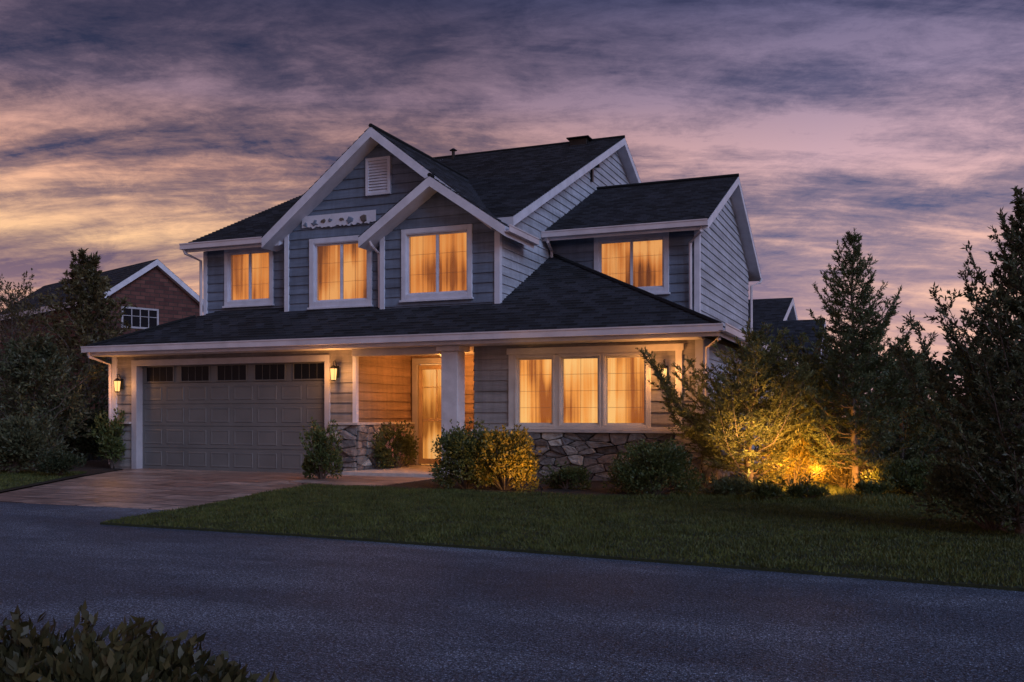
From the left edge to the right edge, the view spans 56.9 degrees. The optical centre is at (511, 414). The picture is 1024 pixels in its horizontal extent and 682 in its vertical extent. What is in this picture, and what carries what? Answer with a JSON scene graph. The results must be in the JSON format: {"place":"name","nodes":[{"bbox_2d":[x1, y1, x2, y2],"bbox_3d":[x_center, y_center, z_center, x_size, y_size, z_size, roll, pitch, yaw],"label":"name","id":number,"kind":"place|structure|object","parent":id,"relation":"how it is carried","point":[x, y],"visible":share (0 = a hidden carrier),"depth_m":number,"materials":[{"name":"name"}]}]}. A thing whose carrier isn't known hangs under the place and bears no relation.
{"place":"outdoors","nodes":[
{"label":"outdoors","id":0,"kind":"place"},
{"bbox_2d":[0,471,85,490],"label":"lawn","id":1,"kind":"structure","parent":0,"point":[31,483],"depth_m":16.77,"materials":[{"name":"plant"}]},
{"bbox_2d":[0,451,121,491],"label":"garden bed","id":2,"kind":"object","parent":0,"point":[90,467],"visible":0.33,"depth_m":21.07,"materials":[{"name":"brown soil"}]},
{"bbox_2d":[0,406,69,473],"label":"shrub","id":3,"kind":"object","parent":2,"relation":"on","point":[22,443],"visible":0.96,"depth_m":18.73,"materials":[{"name":"green plant"}]},
{"bbox_2d":[0,268,83,417],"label":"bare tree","id":4,"kind":"object","parent":2,"relation":"on","point":[10,301],"visible":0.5,"depth_m":26.84,"materials":[{"name":"green plant"}]},
{"bbox_2d":[0,332,105,468],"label":"leafy tree","id":5,"kind":"object","parent":2,"relation":"on","point":[28,366],"visible":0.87,"depth_m":20.82,"materials":[{"name":"green plant"}]},
{"bbox_2d":[33,448,87,475],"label":"shrub","id":6,"kind":"object","parent":2,"relation":"on","point":[59,462],"visible":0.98,"depth_m":18.05,"materials":[{"name":"green plant"}]},
{"bbox_2d":[26,394,107,459],"bbox_3d":[-10.720,0.307,22.962,3.161,1.766,1.864,0,0,22],"label":"shrub","id":7,"kind":"object","parent":2,"relation":"on","point":[87,446],"visible":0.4,"depth_m":22.47,"materials":[{"name":"green plant"}]},
{"bbox_2d":[12,248,151,411],"bbox_3d":[-11.356,-1.573,24.768,4.948,5.649,4.232,0,0,22],"label":"leafy tree","id":8,"kind":"object","parent":2,"relation":"on","point":[97,286],"visible":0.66,"depth_m":24.68,"materials":[{"name":"green plant"}]},
{"bbox_2d":[88,408,126,467],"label":"shrub","id":9,"kind":"object","parent":2,"relation":"on","point":[109,442],"visible":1,"depth_m":20.85,"materials":[{"name":"green plant"}]},
{"bbox_2d":[0,259,199,423],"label":"brick house","id":10,"kind":"structure","parent":0,"point":[158,291],"depth_m":48.23,"materials":[{"name":"red brick"}]},
{"bbox_2d":[121,306,158,328],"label":"window","id":11,"kind":"structure","parent":10,"relation":"in","point":[139,318],"depth_m":47.41,"materials":[{"name":"glass"}]},
{"bbox_2d":[0,600,298,681],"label":"shrub","id":12,"kind":"object","parent":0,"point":[142,656],"visible":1,"depth_m":2.89,"materials":[{"name":"green plant"}]},
{"bbox_2d":[0,468,333,509],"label":"driveway","id":13,"kind":"structure","parent":0,"point":[160,489],"depth_m":15.28,"materials":[{"name":"grey concrete"}]},
{"bbox_2d":[299,416,343,478],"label":"shrub","id":14,"kind":"object","parent":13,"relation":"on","point":[318,462],"visible":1,"depth_m":17.05,"materials":[{"name":"green plant"}]},
{"bbox_2d":[289,475,434,486],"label":"path","id":15,"kind":"structure","parent":0,"point":[351,480],"depth_m":16.79,"materials":[{"name":"grey concrete"}]},
{"bbox_2d":[0,417,1014,492],"bbox_3d":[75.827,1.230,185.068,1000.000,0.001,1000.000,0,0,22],"label":"ground","id":16,"kind":"structure","parent":0,"point":[859,443],"depth_m":19.85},
{"bbox_2d":[81,123,797,482],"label":"suburban house","id":17,"kind":"structure","parent":16,"relation":"on","point":[539,291],"depth_m":19.85,"materials":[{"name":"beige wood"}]},
{"bbox_2d":[113,374,123,391],"bbox_3d":[-8.719,-0.708,20.922,0.120,0.417,0.200,0,0,22],"label":"wall lantern","id":18,"kind":"object","parent":17,"relation":"attached to","point":[118,383],"depth_m":20.87,"materials":[{"name":"metal"}]},
{"bbox_2d":[143,362,323,472],"bbox_3d":[-5.964,0.059,20.101,4.880,2.273,0.062,0,0,22],"label":"garage door","id":19,"kind":"structure","parent":17,"relation":"in","point":[185,416],"depth_m":20.10,"materials":[{"name":"paint"}]},
{"bbox_2d":[222,247,274,307],"bbox_3d":[-5.967,-3.139,21.575,1.411,1.359,0.274,0,0,22],"label":"window","id":20,"kind":"structure","parent":17,"relation":"in","point":[248,272],"depth_m":21.63,"materials":[{"name":"orange glass"}]},
{"bbox_2d":[329,361,338,380],"bbox_3d":[-3.531,-0.881,18.797,0.120,0.417,0.200,0,0,22],"label":"wall lantern","id":21,"kind":"object","parent":17,"relation":"attached to","point":[334,371],"depth_m":18.74,"materials":[{"name":"glass"}]},
{"bbox_2d":[307,235,372,309],"bbox_3d":[-3.659,-3.061,20.359,1.626,1.538,0.274,0,0,22],"label":"window","id":22,"kind":"structure","parent":17,"relation":"in","point":[340,271],"depth_m":20.43,"materials":[{"name":"orange glass"}]},
{"bbox_2d":[371,419,420,468],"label":"shrub","id":23,"kind":"object","parent":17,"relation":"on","point":[392,446],"visible":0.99,"depth_m":19.48,"materials":[{"name":"green plant"}]},
{"bbox_2d":[419,364,440,464],"bbox_3d":[-1.631,-0.010,20.732,0.900,2.220,0.132,0,0,22],"label":"front door","id":24,"kind":"structure","parent":17,"relation":"in","point":[429,374],"depth_m":20.83,"materials":[{"name":"paint"}]},
{"bbox_2d":[399,224,473,302],"bbox_3d":[-1.513,-3.080,19.318,1.668,1.510,0.274,0,0,22],"label":"window","id":25,"kind":"structure","parent":17,"relation":"in","point":[437,265],"depth_m":19.36,"materials":[{"name":"orange glass"}]},
{"bbox_2d":[514,355,554,426],"bbox_3d":[0.451,-0.440,17.493,0.789,1.340,0.240,0,0,22],"label":"window","id":26,"kind":"structure","parent":17,"relation":"in","point":[534,376],"depth_m":17.56,"materials":[{"name":"glass"}]},
{"bbox_2d":[558,354,600,426],"bbox_3d":[1.258,-0.440,17.162,0.802,1.340,0.240,0,0,22],"label":"window","id":27,"kind":"structure","parent":17,"relation":"in","point":[579,375],"depth_m":17.22,"materials":[{"name":"glass"}]},
{"bbox_2d":[602,353,647,426],"bbox_3d":[2.041,-0.440,16.841,0.826,1.340,0.240,0,0,22],"label":"window","id":28,"kind":"structure","parent":17,"relation":"in","point":[624,375],"depth_m":16.92,"materials":[{"name":"glass"}]},
{"bbox_2d":[594,232,670,294],"bbox_3d":[2.642,-3.290,20.804,1.751,1.360,0.275,0,0,22],"label":"window","id":29,"kind":"structure","parent":17,"relation":"in","point":[641,261],"depth_m":20.80,"materials":[{"name":"orange glass"}]},
{"bbox_2d":[659,359,667,377],"bbox_3d":[2.639,-0.761,16.377,0.120,0.417,0.200,0,0,22],"label":"wall lantern","id":30,"kind":"object","parent":17,"relation":"attached to","point":[665,371],"depth_m":16.32,"materials":[{"name":"glass"}]},
{"bbox_2d":[825,337,1016,432],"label":"woodland","id":31,"kind":"object","parent":16,"relation":"on","point":[951,373],"visible":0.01,"depth_m":60.41,"materials":[{"name":"green plant"}]},
{"bbox_2d":[0,502,1023,681],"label":"road","id":32,"kind":"structure","parent":0,"point":[296,609],"depth_m":5.79,"materials":[{"name":"grey asphalt"}]},
{"bbox_2d":[0,0,1023,416],"label":"sky","id":33,"kind":"structure","parent":0,"point":[132,131],"materials":[{"name":"purple"}]},
{"bbox_2d":[0,470,1023,591],"bbox_3d":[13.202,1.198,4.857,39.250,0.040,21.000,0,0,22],"label":"lawn","id":34,"kind":"structure","parent":0,"point":[853,575],"depth_m":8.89,"materials":[{"name":"plant"}]},
{"bbox_2d":[733,347,887,483],"bbox_3d":[5.054,0.031,15.564,2.215,2.443,2.072,0,0,-24],"label":"spreading evergreen","id":35,"kind":"object","parent":34,"relation":"on","point":[834,414],"visible":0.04,"depth_m":15.39,"materials":[{"name":"green plant"}]},
{"bbox_2d":[846,334,958,479],"bbox_3d":[6.705,-0.085,16.359,2.043,2.675,1.950,0,0,22],"label":"young evergreen","id":36,"kind":"object","parent":34,"relation":"on","point":[920,436],"visible":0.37,"depth_m":16.15,"materials":[{"name":"green plant"}]},
{"bbox_2d":[884,386,1014,463],"bbox_3d":[8.130,0.268,17.552,2.597,1.841,1.935,0,0,0],"label":"shrub","id":37,"kind":"object","parent":34,"relation":"on","point":[970,432],"visible":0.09,"depth_m":17.19,"materials":[{"name":"green plant"}]},
{"bbox_2d":[887,186,1023,534],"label":"evergreen","id":38,"kind":"object","parent":34,"relation":"on","point":[997,361],"visible":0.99,"depth_m":9.19,"materials":[{"name":"green plant"}]},
{"bbox_2d":[910,442,1023,530],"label":"shrub","id":39,"kind":"object","parent":34,"relation":"on","point":[941,480],"visible":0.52,"depth_m":9.60,"materials":[{"name":"green plant"}]},
{"bbox_2d":[373,474,951,501],"bbox_3d":[3.045,1.187,16.665,8.800,0.030,6.850,0,0,22],"label":"garden bed","id":40,"kind":"object","parent":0,"point":[596,488],"visible":0.14,"depth_m":15.05,"materials":[{"name":"brown soil"}]},
{"bbox_2d":[428,417,505,488],"bbox_3d":[-0.694,0.614,15.047,1.377,1.164,1.029,0,0,22],"label":"shrub","id":41,"kind":"object","parent":40,"relation":"on","point":[457,446],"visible":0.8,"depth_m":14.87,"materials":[{"name":"green plant"}]},
{"bbox_2d":[462,424,540,491],"bbox_3d":[-0.156,0.674,14.774,1.322,1.083,0.964,0,0,22],"label":"shrub","id":42,"kind":"object","parent":40,"relation":"on","point":[517,455],"visible":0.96,"depth_m":14.58,"materials":[{"name":"green plant"}]},
{"bbox_2d":[539,460,591,489],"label":"shrub","id":43,"kind":"object","parent":40,"relation":"on","point":[562,477],"visible":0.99,"depth_m":14.84,"materials":[{"name":"green plant"}]},
{"bbox_2d":[601,436,706,495],"bbox_3d":[2.107,0.762,14.089,1.335,0.916,1.345,0,0,-20],"label":"shrub","id":44,"kind":"object","parent":40,"relation":"on","point":[659,462],"visible":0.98,"depth_m":13.85,"materials":[{"name":"green plant"}]},
{"bbox_2d":[701,469,760,495],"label":"shrub","id":45,"kind":"object","parent":40,"relation":"on","point":[730,485],"visible":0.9,"depth_m":13.51,"materials":[{"name":"green plant"}]},
{"bbox_2d":[635,318,839,488],"bbox_3d":[3.486,-0.122,14.542,3.226,2.761,2.785,0,0,10],"label":"spreading evergreen","id":46,"kind":"object","parent":40,"relation":"on","point":[724,412],"visible":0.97,"depth_m":14.36,"materials":[{"name":"green plant"}]},
{"bbox_2d":[745,475,788,500],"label":"shrub","id":47,"kind":"object","parent":40,"relation":"on","point":[763,489],"visible":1,"depth_m":12.85,"materials":[{"name":"green plant"}]},
{"bbox_2d":[730,431,849,487],"bbox_3d":[4.431,0.664,14.986,2.081,1.052,0.860,0,0,22],"label":"shrub","id":48,"kind":"object","parent":40,"relation":"on","point":[796,450],"visible":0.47,"depth_m":14.87,"materials":[{"name":"green plant"}]},
{"bbox_2d":[784,473,830,498],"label":"shrub","id":49,"kind":"object","parent":40,"relation":"on","point":[802,489],"visible":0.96,"depth_m":13.02,"materials":[{"name":"green plant"}]},
{"bbox_2d":[800,458,893,488],"bbox_3d":[5.298,0.889,14.879,1.545,0.621,0.843,0,0,22],"label":"shrub","id":50,"kind":"object","parent":40,"relation":"on","point":[844,479],"visible":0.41,"depth_m":14.82,"materials":[{"name":"plant"}]},
{"bbox_2d":[771,228,937,490],"bbox_3d":[5.130,-0.800,14.384,2.232,4.104,2.135,0,0,-19],"label":"conifer tree","id":51,"kind":"object","parent":40,"relation":"on","point":[867,341],"visible":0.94,"depth_m":14.06,"materials":[{"name":"green plant"}]},
{"bbox_2d":[851,471,894,496],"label":"shrub","id":52,"kind":"object","parent":40,"relation":"on","point":[865,487],"visible":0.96,"depth_m":13.46,"materials":[{"name":"green plant"}]},
{"bbox_2d":[860,454,958,495],"bbox_3d":[5.896,0.876,13.833,1.544,0.633,1.124,0,0,22],"label":"shrub","id":53,"kind":"object","parent":40,"relation":"on","point":[908,479],"visible":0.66,"depth_m":13.70,"materials":[{"name":"green plant"}]},
{"bbox_2d":[748,298,797,321],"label":"neighbour house","id":54,"kind":"structure","parent":0,"point":[778,309],"depth_m":41.05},
{"bbox_2d":[748,320,827,441],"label":"neighbour house","id":55,"kind":"structure","parent":0,"point":[796,328],"depth_m":35.87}
]}

